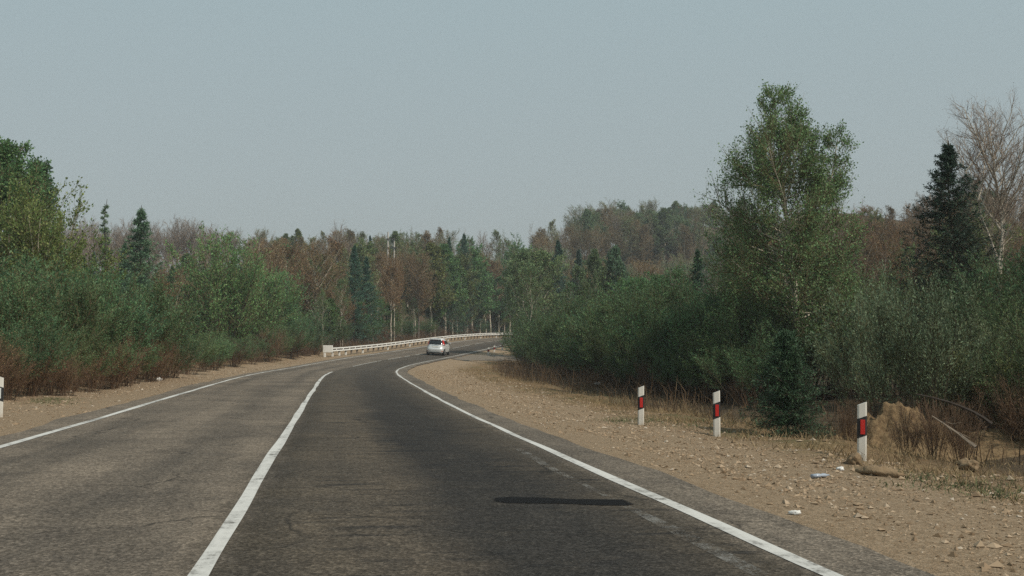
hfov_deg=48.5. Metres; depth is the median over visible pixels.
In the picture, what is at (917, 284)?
willow shrub
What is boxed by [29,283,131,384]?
willow shrub
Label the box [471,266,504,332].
birch tree
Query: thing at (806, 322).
willow shrub
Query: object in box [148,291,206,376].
willow shrub
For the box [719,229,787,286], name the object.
aspen tree
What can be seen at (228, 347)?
willow shrub
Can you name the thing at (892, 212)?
aspen tree
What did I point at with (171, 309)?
willow shrub
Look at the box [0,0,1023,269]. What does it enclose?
sky
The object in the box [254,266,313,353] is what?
birch tree
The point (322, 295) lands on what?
birch tree
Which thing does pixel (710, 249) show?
birch tree
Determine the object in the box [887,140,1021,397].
spruce tree
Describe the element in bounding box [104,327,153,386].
dry shrub
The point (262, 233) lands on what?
aspen tree
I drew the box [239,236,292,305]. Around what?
birch tree
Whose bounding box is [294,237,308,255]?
aspen tree
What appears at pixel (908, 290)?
willow shrub
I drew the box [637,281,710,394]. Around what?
willow shrub
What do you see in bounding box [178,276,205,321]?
aspen tree
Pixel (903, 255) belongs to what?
birch tree
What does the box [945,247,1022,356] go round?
willow shrub
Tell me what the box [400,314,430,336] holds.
willow shrub
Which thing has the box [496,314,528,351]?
willow shrub
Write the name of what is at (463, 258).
birch tree
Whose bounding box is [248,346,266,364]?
dry shrub
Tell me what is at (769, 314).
willow shrub
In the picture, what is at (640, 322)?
willow shrub
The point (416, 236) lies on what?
aspen tree
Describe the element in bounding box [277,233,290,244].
birch tree
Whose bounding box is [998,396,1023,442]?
dry shrub
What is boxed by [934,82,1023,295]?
birch tree
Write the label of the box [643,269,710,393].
willow shrub
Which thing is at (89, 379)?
dry shrub
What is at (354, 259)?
fir tree
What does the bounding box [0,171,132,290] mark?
willow tree
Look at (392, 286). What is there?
aspen tree
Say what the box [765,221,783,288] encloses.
birch tree
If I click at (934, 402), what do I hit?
dry shrub
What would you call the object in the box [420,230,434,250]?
aspen tree
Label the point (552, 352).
willow shrub
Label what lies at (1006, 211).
aspen tree
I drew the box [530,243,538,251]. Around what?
aspen tree
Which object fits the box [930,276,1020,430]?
willow shrub
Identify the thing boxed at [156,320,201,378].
willow shrub
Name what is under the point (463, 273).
birch tree
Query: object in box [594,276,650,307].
birch tree
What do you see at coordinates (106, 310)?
willow shrub
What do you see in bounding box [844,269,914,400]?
willow shrub
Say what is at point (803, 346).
willow shrub
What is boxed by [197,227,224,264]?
oak tree
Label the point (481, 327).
willow shrub
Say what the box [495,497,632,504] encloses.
tar patch
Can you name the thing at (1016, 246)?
aspen tree
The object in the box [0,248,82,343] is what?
willow shrub
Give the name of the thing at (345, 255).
birch tree
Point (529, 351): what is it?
willow shrub
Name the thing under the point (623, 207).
birch tree
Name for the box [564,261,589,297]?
aspen tree
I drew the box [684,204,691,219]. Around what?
birch tree
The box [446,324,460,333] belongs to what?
willow shrub
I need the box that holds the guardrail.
[323,333,508,356]
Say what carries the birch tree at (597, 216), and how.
on the ground at (890, 545)
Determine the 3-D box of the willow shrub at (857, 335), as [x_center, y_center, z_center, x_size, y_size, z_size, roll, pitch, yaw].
[7.596,1.318,23.078,2.855,3.936,3.232,1,-3,-17]
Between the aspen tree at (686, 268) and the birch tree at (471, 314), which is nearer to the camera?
the birch tree at (471, 314)
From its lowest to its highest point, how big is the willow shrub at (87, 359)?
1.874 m
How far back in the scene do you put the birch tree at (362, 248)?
163.91 m
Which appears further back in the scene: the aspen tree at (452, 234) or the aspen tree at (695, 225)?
the aspen tree at (695, 225)
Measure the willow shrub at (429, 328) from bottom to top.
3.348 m
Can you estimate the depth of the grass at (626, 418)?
12.45 m
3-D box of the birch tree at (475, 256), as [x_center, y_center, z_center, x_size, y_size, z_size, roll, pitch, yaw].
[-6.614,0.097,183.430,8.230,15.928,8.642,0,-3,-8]
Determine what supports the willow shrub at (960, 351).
on the ground at (890, 545)
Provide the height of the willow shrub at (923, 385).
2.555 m
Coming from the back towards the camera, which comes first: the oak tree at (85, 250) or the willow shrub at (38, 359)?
the oak tree at (85, 250)
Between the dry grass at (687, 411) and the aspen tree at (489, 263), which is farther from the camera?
the aspen tree at (489, 263)
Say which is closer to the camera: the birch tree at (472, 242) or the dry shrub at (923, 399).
the dry shrub at (923, 399)
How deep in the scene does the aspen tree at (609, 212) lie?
266.79 m
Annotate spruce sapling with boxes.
[738,328,835,439]
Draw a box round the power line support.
[387,232,396,331]
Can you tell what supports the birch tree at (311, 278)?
on the ground at (890, 545)
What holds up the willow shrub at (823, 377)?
on the ground at (890, 545)
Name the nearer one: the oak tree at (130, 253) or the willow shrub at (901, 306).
the willow shrub at (901, 306)
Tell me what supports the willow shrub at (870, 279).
on the ground at (890, 545)
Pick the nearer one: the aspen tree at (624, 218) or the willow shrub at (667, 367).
the willow shrub at (667, 367)
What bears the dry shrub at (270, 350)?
on the ground at (890, 545)
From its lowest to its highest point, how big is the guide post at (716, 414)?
1.036 m
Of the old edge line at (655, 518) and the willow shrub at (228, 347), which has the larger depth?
the willow shrub at (228, 347)
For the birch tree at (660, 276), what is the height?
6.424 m
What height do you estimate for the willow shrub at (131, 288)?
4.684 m
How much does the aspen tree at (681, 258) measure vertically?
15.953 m
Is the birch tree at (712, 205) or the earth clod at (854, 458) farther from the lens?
the birch tree at (712, 205)
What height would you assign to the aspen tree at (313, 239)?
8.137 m
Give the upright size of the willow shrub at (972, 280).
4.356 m
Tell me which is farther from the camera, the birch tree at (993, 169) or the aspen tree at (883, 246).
the aspen tree at (883, 246)
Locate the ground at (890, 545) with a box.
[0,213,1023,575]
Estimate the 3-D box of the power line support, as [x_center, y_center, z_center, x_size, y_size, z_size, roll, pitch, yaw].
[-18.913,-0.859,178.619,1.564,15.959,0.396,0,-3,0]
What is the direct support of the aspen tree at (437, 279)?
on the ground at (890, 545)
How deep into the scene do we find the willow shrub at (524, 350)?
96.21 m
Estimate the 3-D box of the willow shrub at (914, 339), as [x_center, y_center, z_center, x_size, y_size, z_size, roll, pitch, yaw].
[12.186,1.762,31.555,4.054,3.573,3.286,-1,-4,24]
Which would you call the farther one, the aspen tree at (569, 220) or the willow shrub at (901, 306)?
the aspen tree at (569, 220)
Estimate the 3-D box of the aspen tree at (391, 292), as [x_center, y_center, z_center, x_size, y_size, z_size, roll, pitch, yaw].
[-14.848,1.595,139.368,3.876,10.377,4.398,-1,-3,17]
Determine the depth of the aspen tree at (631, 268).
224.78 m
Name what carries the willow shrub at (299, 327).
on the ground at (890, 545)
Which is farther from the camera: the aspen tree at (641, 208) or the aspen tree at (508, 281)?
the aspen tree at (641, 208)
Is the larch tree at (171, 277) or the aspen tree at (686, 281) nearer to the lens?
the larch tree at (171, 277)
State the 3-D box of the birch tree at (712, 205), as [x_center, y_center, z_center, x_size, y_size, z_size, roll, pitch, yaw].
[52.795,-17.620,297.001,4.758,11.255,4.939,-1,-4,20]
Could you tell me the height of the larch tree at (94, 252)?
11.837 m
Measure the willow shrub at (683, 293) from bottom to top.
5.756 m
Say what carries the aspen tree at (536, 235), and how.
on the ground at (890, 545)
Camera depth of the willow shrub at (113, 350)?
34.09 m
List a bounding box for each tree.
[0,135,64,254]
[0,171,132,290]
[23,154,69,268]
[61,229,78,249]
[65,217,95,249]
[69,222,95,256]
[73,233,91,266]
[75,234,114,272]
[78,220,102,258]
[83,215,108,258]
[90,251,96,276]
[93,230,114,264]
[94,202,115,275]
[95,241,120,273]
[97,218,115,246]
[100,205,204,365]
[106,223,128,263]
[107,250,146,275]
[111,232,156,278]
[112,241,132,303]
[115,217,134,259]
[127,216,157,255]
[138,231,168,276]
[142,261,166,292]
[149,219,163,245]
[149,226,165,262]
[149,265,194,308]
[151,272,186,318]
[152,222,179,270]
[153,246,182,281]
[159,221,284,345]
[160,217,194,265]
[163,232,179,265]
[165,253,197,288]
[166,264,191,355]
[169,217,213,256]
[169,220,193,256]
[170,250,202,267]
[175,262,208,341]
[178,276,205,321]
[180,221,204,254]
[191,244,229,270]
[193,225,214,259]
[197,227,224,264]
[208,232,301,354]
[211,225,225,254]
[219,230,243,261]
[226,226,243,251]
[233,255,278,337]
[236,241,255,265]
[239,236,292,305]
[252,227,270,255]
[254,235,271,253]
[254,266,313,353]
[264,238,308,308]
[265,236,284,251]
[267,243,298,270]
[269,231,291,248]
[270,261,315,312]
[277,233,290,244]
[280,305,313,352]
[287,239,348,319]
[287,253,324,320]
[288,228,303,256]
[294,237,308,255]
[296,244,328,304]
[297,235,315,257]
[297,255,345,335]
[307,236,321,251]
[308,236,328,254]
[308,297,335,331]
[313,288,331,335]
[317,230,327,249]
[318,220,355,260]
[318,261,347,325]
[319,298,346,344]
[322,237,349,294]
[324,227,343,252]
[330,291,356,344]
[332,278,351,345]
[333,228,357,256]
[334,243,362,296]
[336,244,381,345]
[336,299,369,342]
[337,228,358,256]
[340,264,382,338]
[341,236,382,306]
[347,257,393,343]
[355,250,381,342]
[356,231,367,275]
[357,246,393,331]
[357,257,407,340]
[357,301,367,320]
[364,235,386,254]
[365,279,378,343]
[372,237,391,288]
[375,261,402,341]
[379,231,403,263]
[380,247,407,339]
[384,300,403,329]
[386,261,408,333]
[389,237,423,306]
[395,244,436,337]
[396,244,437,337]
[397,246,425,336]
[398,229,408,247]
[398,298,409,328]
[402,232,423,251]
[404,242,458,337]
[405,225,427,249]
[408,296,419,328]
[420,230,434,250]
[421,260,449,314]
[422,236,457,262]
[424,267,458,336]
[434,227,443,244]
[435,228,459,252]
[436,236,468,335]
[439,243,468,333]
[439,290,468,333]
[450,234,487,333]
[451,249,480,334]
[451,256,476,323]
[454,239,496,333]
[460,299,478,331]
[465,260,495,331]
[466,236,478,249]
[470,229,492,258]
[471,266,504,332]
[472,247,492,316]
[473,309,485,332]
[482,259,503,332]
[483,249,502,332]
[483,257,507,331]
[486,249,514,332]
[488,229,505,259]
[488,305,509,327]
[493,236,517,260]
[493,256,521,330]
[498,238,547,356]
[498,267,521,331]
[503,253,528,304]
[508,234,530,257]
[514,248,569,319]
[514,266,548,332]
[528,231,547,247]
[529,225,546,240]
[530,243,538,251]
[532,235,562,257]
[534,231,556,249]
[534,240,572,318]
[535,245,572,265]
[541,269,570,310]
[545,219,560,246]
[546,243,571,260]
[555,248,586,309]
[557,276,576,308]
[558,226,579,255]
[561,204,591,232]
[562,258,574,294]
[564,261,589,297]
[566,227,597,260]
[566,245,583,264]
[567,219,584,246]
[569,257,609,300]
[570,248,607,309]
[576,209,598,259]
[587,225,610,258]
[588,205,604,221]
[592,210,603,240]
[592,254,613,295]
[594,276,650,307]
[595,226,628,259]
[598,197,616,229]
[598,205,612,228]
[602,245,629,303]
[612,199,629,236]
[616,211,636,253]
[618,213,654,268]
[620,218,643,271]
[623,261,640,278]
[627,257,639,269]
[630,212,643,228]
[630,255,666,290]
[636,199,660,210]
[639,205,645,222]
[640,266,683,297]
[644,207,681,262]
[647,211,655,251]
[649,261,664,274]
[650,251,665,271]
[654,253,680,273]
[660,221,676,263]
[663,261,698,304]
[667,208,673,220]
[669,200,687,227]
[669,252,693,269]
[672,210,695,249]
[672,268,698,294]
[673,202,686,228]
[673,223,695,262]
[674,79,893,386]
[674,204,681,217]
[679,217,702,244]
[679,252,710,281]
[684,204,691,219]
[687,206,696,224]
[689,212,714,257]
[689,246,710,304]
[692,205,700,218]
[692,207,703,220]
[694,201,707,224]
[699,255,720,274]
[700,262,721,302]
[704,233,725,263]
[705,199,719,225]
[708,203,717,226]
[715,242,763,290]
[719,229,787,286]
[737,196,752,227]
[761,234,787,283]
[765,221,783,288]
[770,244,799,288]
[802,243,834,294]
[804,247,861,290]
[809,218,839,273]
[822,208,847,231]
[831,207,887,271]
[834,216,894,283]
[834,228,887,290]
[852,200,884,243]
[858,243,886,295]
[859,219,883,250]
[859,226,905,296]
[865,207,886,242]
[869,227,899,287]
[875,213,914,290]
[881,238,919,298]
[883,205,898,227]
[883,227,931,289]
[884,224,941,263]
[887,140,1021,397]
[891,212,922,252]
[898,198,925,240]
[898,212,939,251]
[901,244,940,293]
[911,191,946,230]
[924,196,982,225]
[930,224,990,284]
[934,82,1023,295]
[935,213,1023,292]
[942,193,982,222]
[976,190,1002,219]
[979,240,1013,296]
[980,225,1023,282]
[983,206,1018,228]
[989,198,1019,226]
[1004,233,1023,299]
[1007,223,1023,293]
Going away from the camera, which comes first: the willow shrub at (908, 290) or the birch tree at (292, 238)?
the willow shrub at (908, 290)
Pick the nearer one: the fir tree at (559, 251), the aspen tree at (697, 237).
the fir tree at (559, 251)
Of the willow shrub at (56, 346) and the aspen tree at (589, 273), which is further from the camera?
the aspen tree at (589, 273)
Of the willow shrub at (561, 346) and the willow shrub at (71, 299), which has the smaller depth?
the willow shrub at (71, 299)
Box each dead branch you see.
[916,393,992,424]
[932,416,978,448]
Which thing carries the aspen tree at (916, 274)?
on the ground at (890, 545)
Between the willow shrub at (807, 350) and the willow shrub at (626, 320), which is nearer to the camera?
the willow shrub at (807, 350)
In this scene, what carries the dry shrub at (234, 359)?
on the ground at (890, 545)
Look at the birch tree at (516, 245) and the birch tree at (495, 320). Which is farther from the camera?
the birch tree at (516, 245)
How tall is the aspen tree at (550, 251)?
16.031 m
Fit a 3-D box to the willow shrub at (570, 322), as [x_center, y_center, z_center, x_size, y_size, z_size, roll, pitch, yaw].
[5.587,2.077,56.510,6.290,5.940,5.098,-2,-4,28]
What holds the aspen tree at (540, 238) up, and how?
on the ground at (890, 545)
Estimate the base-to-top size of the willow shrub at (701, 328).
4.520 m
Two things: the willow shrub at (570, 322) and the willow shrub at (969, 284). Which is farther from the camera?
the willow shrub at (570, 322)
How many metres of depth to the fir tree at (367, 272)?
128.31 m
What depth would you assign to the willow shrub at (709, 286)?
44.71 m
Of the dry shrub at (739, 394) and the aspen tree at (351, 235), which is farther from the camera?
the aspen tree at (351, 235)
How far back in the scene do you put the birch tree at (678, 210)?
260.88 m
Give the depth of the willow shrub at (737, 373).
36.11 m
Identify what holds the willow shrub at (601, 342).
on the ground at (890, 545)
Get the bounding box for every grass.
[15,337,1023,507]
[170,352,1023,505]
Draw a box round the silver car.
[426,337,450,355]
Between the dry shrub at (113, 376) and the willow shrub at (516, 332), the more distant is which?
the willow shrub at (516, 332)
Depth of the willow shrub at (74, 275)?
37.91 m
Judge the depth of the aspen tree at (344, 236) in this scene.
222.45 m
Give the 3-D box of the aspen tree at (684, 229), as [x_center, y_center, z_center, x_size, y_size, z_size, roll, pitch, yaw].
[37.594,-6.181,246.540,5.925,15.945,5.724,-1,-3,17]
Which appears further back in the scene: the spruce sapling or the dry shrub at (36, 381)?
the dry shrub at (36, 381)
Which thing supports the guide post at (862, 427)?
on the ground at (890, 545)
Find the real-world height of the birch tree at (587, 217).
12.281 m
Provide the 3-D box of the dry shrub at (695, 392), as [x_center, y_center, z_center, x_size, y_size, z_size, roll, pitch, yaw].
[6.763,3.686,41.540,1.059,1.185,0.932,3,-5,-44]
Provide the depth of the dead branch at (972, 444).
16.25 m
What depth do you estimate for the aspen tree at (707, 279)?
147.60 m
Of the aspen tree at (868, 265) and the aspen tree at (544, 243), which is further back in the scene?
the aspen tree at (544, 243)
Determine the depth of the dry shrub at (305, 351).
96.63 m
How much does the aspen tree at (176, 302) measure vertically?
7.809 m
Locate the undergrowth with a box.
[18,329,1023,470]
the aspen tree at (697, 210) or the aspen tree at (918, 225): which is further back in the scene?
the aspen tree at (697, 210)
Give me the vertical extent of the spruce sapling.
2.666 m
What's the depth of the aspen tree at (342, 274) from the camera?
148.48 m
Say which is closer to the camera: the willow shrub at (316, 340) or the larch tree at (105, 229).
the larch tree at (105, 229)
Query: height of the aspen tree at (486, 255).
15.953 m
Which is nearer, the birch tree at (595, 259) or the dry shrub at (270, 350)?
the dry shrub at (270, 350)
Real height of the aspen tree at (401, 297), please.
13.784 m
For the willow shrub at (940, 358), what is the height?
3.721 m
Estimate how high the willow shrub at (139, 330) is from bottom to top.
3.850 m
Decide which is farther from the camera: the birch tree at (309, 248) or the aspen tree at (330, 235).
the aspen tree at (330, 235)
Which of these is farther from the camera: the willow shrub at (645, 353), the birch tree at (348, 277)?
the birch tree at (348, 277)
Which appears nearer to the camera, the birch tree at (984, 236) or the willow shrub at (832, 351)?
the willow shrub at (832, 351)
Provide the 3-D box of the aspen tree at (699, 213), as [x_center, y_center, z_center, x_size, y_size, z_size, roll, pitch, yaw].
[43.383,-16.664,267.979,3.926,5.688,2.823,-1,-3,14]
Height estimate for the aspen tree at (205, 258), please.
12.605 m
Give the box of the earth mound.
[832,401,1023,461]
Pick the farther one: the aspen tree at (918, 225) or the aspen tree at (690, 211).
the aspen tree at (690, 211)
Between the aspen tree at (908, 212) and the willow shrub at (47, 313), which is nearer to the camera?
the willow shrub at (47, 313)
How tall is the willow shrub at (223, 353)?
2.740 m
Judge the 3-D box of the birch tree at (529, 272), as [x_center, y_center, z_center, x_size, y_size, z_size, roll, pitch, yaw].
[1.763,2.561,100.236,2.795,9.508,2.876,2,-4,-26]
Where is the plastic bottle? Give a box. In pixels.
[810,473,829,477]
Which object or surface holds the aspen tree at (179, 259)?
on the ground at (890, 545)
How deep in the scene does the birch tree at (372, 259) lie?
137.19 m
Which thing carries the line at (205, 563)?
on the road at (380, 467)
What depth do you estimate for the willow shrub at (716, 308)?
44.53 m
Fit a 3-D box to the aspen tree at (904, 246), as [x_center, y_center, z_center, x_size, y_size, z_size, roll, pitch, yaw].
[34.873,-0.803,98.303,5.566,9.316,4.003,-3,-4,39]
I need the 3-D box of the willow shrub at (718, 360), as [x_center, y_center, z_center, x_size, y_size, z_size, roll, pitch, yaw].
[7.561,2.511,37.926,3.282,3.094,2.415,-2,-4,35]
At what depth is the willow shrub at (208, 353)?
55.20 m
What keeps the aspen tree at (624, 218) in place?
on the ground at (890, 545)
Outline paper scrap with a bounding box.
[787,510,800,514]
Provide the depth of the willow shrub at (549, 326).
69.23 m
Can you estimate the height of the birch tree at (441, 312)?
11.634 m
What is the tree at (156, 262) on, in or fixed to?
on the ground at (890, 545)
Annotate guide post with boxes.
[0,377,3,416]
[638,386,643,424]
[713,391,719,436]
[857,402,866,460]
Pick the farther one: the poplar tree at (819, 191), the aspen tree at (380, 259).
the aspen tree at (380, 259)
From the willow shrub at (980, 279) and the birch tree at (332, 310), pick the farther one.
the birch tree at (332, 310)
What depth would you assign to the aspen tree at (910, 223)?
119.32 m
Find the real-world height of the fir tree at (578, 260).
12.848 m
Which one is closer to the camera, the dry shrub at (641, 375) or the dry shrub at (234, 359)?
the dry shrub at (641, 375)
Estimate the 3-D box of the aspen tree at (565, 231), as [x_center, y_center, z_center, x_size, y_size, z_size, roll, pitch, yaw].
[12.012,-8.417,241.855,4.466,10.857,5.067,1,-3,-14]
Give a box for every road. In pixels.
[0,337,935,575]
[454,355,521,360]
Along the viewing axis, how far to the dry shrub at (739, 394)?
37.71 m
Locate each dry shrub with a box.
[0,334,26,388]
[0,343,42,400]
[11,344,65,396]
[27,330,93,395]
[50,346,90,395]
[75,351,120,391]
[90,344,149,389]
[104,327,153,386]
[138,340,177,381]
[153,334,189,380]
[167,351,190,376]
[176,352,201,374]
[195,356,216,370]
[207,355,227,369]
[223,337,247,366]
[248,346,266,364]
[254,326,289,362]
[282,329,312,358]
[299,345,315,355]
[310,338,325,354]
[374,326,392,342]
[628,358,658,395]
[650,365,683,395]
[685,384,710,400]
[697,376,730,403]
[726,373,760,405]
[827,397,871,441]
[886,397,926,453]
[896,391,963,458]
[902,378,951,419]
[917,388,959,416]
[925,397,988,461]
[934,386,972,426]
[935,388,974,429]
[951,388,1023,428]
[952,366,1023,440]
[956,373,1023,430]
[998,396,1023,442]
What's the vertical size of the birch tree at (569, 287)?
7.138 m
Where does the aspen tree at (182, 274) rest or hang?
on the ground at (890, 545)
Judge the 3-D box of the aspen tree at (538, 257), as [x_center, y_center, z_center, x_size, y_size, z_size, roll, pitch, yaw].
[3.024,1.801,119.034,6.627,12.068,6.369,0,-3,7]
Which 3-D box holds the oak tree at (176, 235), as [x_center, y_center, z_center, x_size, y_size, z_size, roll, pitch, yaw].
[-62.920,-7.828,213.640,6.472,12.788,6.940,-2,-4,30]
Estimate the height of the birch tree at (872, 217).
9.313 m
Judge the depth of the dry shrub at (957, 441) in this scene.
18.09 m
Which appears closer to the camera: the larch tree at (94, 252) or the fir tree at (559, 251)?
the larch tree at (94, 252)
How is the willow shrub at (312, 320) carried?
on the ground at (890, 545)
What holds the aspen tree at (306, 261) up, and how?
on the ground at (890, 545)
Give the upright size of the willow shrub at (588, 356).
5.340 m
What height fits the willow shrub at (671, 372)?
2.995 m
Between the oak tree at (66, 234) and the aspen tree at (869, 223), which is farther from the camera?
the oak tree at (66, 234)
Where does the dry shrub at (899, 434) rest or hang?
on the ground at (890, 545)
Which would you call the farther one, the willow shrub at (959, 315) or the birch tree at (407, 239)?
the birch tree at (407, 239)
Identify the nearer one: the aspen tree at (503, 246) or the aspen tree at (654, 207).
the aspen tree at (503, 246)
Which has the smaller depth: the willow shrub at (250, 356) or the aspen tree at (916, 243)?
the willow shrub at (250, 356)
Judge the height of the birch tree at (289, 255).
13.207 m
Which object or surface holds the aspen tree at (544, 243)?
on the ground at (890, 545)
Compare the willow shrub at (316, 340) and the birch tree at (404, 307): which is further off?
the birch tree at (404, 307)
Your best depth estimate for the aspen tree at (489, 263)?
204.76 m
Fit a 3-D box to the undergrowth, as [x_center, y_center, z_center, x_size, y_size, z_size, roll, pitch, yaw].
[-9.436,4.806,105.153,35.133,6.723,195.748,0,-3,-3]
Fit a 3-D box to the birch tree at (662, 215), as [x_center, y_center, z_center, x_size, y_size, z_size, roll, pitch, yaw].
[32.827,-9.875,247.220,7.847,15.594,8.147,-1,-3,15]
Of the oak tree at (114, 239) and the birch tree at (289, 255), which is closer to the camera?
the birch tree at (289, 255)
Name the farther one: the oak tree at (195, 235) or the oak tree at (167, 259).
the oak tree at (195, 235)
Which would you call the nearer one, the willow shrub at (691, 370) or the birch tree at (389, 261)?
the willow shrub at (691, 370)
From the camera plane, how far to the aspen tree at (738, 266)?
101.24 m
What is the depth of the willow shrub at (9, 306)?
29.62 m
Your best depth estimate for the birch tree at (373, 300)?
129.65 m
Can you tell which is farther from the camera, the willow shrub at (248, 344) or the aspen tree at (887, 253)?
the aspen tree at (887, 253)
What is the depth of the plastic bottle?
12.36 m
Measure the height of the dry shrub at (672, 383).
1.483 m
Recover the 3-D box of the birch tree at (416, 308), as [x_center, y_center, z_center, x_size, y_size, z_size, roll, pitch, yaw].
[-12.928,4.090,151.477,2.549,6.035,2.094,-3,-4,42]
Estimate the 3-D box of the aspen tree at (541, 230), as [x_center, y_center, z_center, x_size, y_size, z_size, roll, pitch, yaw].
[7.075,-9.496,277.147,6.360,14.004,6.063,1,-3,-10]
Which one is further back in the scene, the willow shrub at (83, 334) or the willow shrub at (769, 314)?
the willow shrub at (769, 314)
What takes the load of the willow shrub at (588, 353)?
on the ground at (890, 545)
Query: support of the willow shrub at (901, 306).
on the ground at (890, 545)
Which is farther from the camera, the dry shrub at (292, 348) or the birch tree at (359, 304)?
the birch tree at (359, 304)
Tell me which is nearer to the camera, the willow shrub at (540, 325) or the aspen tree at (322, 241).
the willow shrub at (540, 325)
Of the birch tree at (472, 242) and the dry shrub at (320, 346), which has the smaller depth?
the dry shrub at (320, 346)
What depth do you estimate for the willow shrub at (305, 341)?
90.53 m
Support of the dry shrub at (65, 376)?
on the ground at (890, 545)
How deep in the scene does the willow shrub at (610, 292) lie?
58.40 m
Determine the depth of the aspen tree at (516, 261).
116.88 m
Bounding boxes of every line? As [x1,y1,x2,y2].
[0,338,488,447]
[187,372,331,575]
[396,344,842,575]
[523,450,747,567]
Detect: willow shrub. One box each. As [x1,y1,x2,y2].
[0,246,102,382]
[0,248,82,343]
[0,266,51,350]
[0,273,68,388]
[0,276,50,386]
[0,280,89,385]
[0,317,36,386]
[0,321,55,395]
[3,246,109,310]
[3,306,82,395]
[5,242,98,379]
[23,271,120,385]
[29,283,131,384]
[42,335,98,392]
[50,322,116,391]
[59,256,156,373]
[62,269,147,384]
[63,329,133,389]
[65,269,131,335]
[96,331,146,387]
[104,336,167,383]
[105,275,165,377]
[105,287,169,382]
[111,285,184,375]
[119,271,203,379]
[138,346,171,380]
[141,281,191,368]
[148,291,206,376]
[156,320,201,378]
[179,325,225,374]
[190,324,236,370]
[192,335,220,371]
[206,331,242,367]
[223,335,259,366]
[236,348,259,363]
[243,338,276,362]
[248,321,295,360]
[263,333,294,360]
[269,323,309,358]
[287,317,319,357]
[290,324,325,355]
[293,312,337,355]
[323,317,355,347]
[351,313,381,343]
[375,311,406,337]
[398,319,420,338]
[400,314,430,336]
[417,315,439,336]
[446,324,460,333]
[468,318,488,332]
[493,322,512,331]
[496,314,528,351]
[498,325,523,360]
[506,302,542,367]
[509,301,548,365]
[510,336,539,365]
[511,338,526,362]
[514,309,554,365]
[515,322,540,367]
[517,300,563,373]
[521,293,588,374]
[523,332,547,371]
[534,302,576,372]
[536,296,593,375]
[540,292,594,372]
[547,276,598,376]
[548,304,597,377]
[552,284,635,383]
[555,339,579,377]
[557,273,634,381]
[559,285,607,379]
[562,271,677,385]
[564,297,618,378]
[574,313,624,386]
[576,294,642,389]
[577,286,640,386]
[594,336,639,391]
[598,267,678,383]
[602,333,657,391]
[605,268,705,388]
[605,284,698,391]
[606,260,703,387]
[607,276,669,390]
[607,299,667,391]
[613,309,671,392]
[617,314,683,394]
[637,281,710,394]
[642,254,710,389]
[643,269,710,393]
[645,333,691,398]
[647,328,706,399]
[651,256,748,340]
[657,269,742,398]
[657,276,719,387]
[663,285,752,398]
[664,326,730,401]
[669,281,799,400]
[669,329,741,402]
[678,310,743,402]
[681,258,745,393]
[682,286,816,397]
[688,316,804,408]
[694,317,774,405]
[697,283,780,402]
[716,276,820,397]
[731,295,806,401]
[744,305,815,382]
[770,272,832,390]
[776,295,857,400]
[788,290,855,398]
[800,258,964,416]
[803,287,865,394]
[806,294,848,389]
[810,277,908,421]
[812,275,855,388]
[827,259,903,386]
[832,294,884,395]
[840,272,913,396]
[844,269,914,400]
[851,253,993,330]
[854,261,996,427]
[861,261,915,390]
[878,250,934,322]
[882,287,943,398]
[887,325,937,406]
[893,296,987,382]
[894,344,957,421]
[903,281,1019,382]
[919,249,998,347]
[927,287,1023,431]
[928,320,1014,426]
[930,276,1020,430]
[931,262,1019,310]
[936,240,1023,340]
[936,246,1023,331]
[937,302,1023,430]
[939,321,999,430]
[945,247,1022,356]
[955,276,1023,368]
[958,320,1022,429]
[961,287,1022,351]
[961,301,1023,433]
[964,321,1023,428]
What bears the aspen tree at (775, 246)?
on the ground at (890, 545)
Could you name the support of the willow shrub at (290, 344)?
on the ground at (890, 545)
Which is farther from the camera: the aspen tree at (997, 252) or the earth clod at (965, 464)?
the aspen tree at (997, 252)
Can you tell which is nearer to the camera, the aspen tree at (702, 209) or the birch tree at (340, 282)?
the birch tree at (340, 282)
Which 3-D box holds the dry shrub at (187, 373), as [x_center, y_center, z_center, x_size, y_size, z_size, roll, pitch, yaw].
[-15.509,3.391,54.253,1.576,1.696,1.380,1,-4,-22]
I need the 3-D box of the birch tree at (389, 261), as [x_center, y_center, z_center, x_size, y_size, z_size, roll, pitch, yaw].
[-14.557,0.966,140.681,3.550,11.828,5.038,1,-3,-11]
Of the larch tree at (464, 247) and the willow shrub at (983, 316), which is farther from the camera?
the larch tree at (464, 247)
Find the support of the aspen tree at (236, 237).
on the ground at (890, 545)
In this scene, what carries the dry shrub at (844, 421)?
on the ground at (890, 545)
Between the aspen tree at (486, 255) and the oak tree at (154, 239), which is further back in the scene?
the oak tree at (154, 239)
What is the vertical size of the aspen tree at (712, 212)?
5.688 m
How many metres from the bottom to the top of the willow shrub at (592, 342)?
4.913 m
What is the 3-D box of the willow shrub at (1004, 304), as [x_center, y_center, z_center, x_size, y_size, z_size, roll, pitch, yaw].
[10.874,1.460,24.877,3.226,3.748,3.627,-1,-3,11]
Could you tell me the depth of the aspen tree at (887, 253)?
82.40 m
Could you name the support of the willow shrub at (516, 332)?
on the ground at (890, 545)
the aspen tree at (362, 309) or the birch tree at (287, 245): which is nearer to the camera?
the aspen tree at (362, 309)
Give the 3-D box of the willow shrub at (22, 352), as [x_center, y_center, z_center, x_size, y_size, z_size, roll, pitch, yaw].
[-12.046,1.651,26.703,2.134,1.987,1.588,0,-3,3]
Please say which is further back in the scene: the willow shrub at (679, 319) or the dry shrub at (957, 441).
the willow shrub at (679, 319)
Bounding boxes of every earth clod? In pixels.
[846,452,861,464]
[855,465,904,477]
[955,458,979,471]
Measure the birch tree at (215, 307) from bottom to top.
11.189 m
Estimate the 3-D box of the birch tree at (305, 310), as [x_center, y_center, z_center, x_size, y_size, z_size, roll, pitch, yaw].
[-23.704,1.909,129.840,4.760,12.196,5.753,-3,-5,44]

